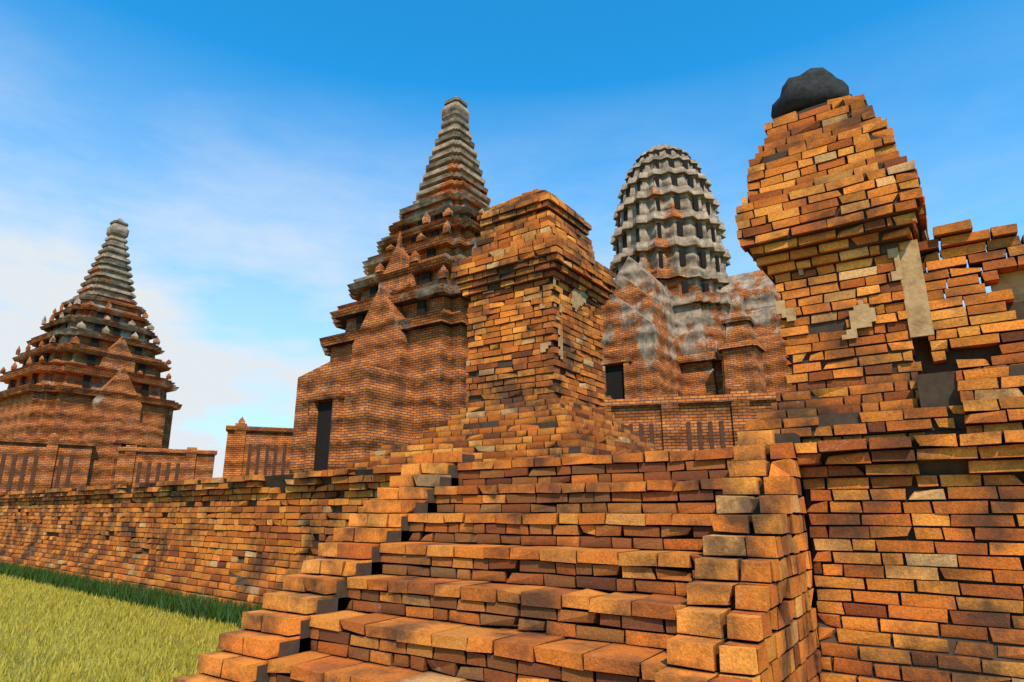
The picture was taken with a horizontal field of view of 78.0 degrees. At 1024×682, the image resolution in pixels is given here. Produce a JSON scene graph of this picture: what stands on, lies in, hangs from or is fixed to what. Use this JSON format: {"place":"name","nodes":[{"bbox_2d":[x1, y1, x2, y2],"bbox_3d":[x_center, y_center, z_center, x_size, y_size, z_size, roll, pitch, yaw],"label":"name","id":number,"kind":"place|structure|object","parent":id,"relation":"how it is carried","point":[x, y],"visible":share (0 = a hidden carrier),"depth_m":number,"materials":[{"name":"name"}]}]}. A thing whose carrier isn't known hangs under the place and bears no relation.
{"place":"outdoors","nodes":[
{"label":"outdoors","id":0,"kind":"place"},
{"bbox_2d":[0,560,264,681],"bbox_3d":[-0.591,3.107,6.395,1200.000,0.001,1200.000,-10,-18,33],"label":"ground","id":1,"kind":"structure","parent":0,"point":[27,648],"depth_m":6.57,"materials":[{"name":"green plant"}]},
{"bbox_2d":[0,433,94,491],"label":"gallery","id":2,"kind":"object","parent":1,"relation":"on","point":[52,462],"visible":0.67,"depth_m":36.96,"materials":[{"name":"brown brick"}]},
{"bbox_2d":[0,218,182,486],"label":"temple tower","id":3,"kind":"structure","parent":1,"relation":"on","point":[92,369],"depth_m":42.86,"materials":[{"name":"brown brick"}]},
{"bbox_2d":[114,445,216,484],"bbox_3d":[-20.786,8.957,37.664,5.312,5.216,1.000,8,-17,-27],"label":"gallery","id":4,"kind":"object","parent":1,"relation":"on","point":[136,464],"visible":0.4,"depth_m":37.60,"materials":[{"name":"brown brick"}]},
{"bbox_2d":[222,417,292,477],"bbox_3d":[-12.759,7.126,32.877,4.380,6.256,1.000,6,-16,-20],"label":"gallery","id":5,"kind":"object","parent":1,"relation":"on","point":[251,450],"visible":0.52,"depth_m":32.69,"materials":[{"name":"brown brick"}]},
{"bbox_2d":[289,96,491,473],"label":"temple tower","id":6,"kind":"structure","parent":1,"relation":"on","point":[392,371],"depth_m":26.20,"materials":[{"name":"brown brick"}]},
{"bbox_2d":[0,94,1023,681],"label":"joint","id":7,"kind":"object","parent":1,"relation":"on","point":[936,384],"visible":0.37,"depth_m":5.39,"materials":[{"name":"brown concrete"}]},
{"bbox_2d":[0,94,1023,681],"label":"brickwork","id":8,"kind":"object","parent":7,"relation":"attached to","point":[676,632],"visible":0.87,"depth_m":5.25,"materials":[{"name":"brick"}]},
{"bbox_2d":[483,239,1023,359],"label":"plaster patches","id":9,"kind":"object","parent":7,"relation":"attached to","point":[908,273],"visible":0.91,"depth_m":5.43,"materials":[{"name":"beige paint"}]},
{"bbox_2d":[771,67,848,118],"bbox_3d":[3.138,-2.562,6.678,0.734,0.475,0.654,-2,-15,6],"label":"boulder","id":10,"kind":"object","parent":7,"relation":"on","point":[810,87],"visible":0.54,"depth_m":6.42,"materials":[{"name":"grey stone"}]},
{"bbox_2d":[603,382,781,450],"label":"gallery wall","id":11,"kind":"structure","parent":1,"relation":"on","point":[671,421],"depth_m":20.57,"materials":[{"name":"brown brick"}]},
{"bbox_2d":[600,144,791,398],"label":"prang","id":12,"kind":"structure","parent":1,"relation":"on","point":[683,313],"depth_m":35.36,"materials":[{"name":"brown brick"}]},
{"bbox_2d":[0,0,1023,477],"label":"sky","id":13,"kind":"structure","parent":0,"point":[253,154],"materials":[{"name":"blue"}]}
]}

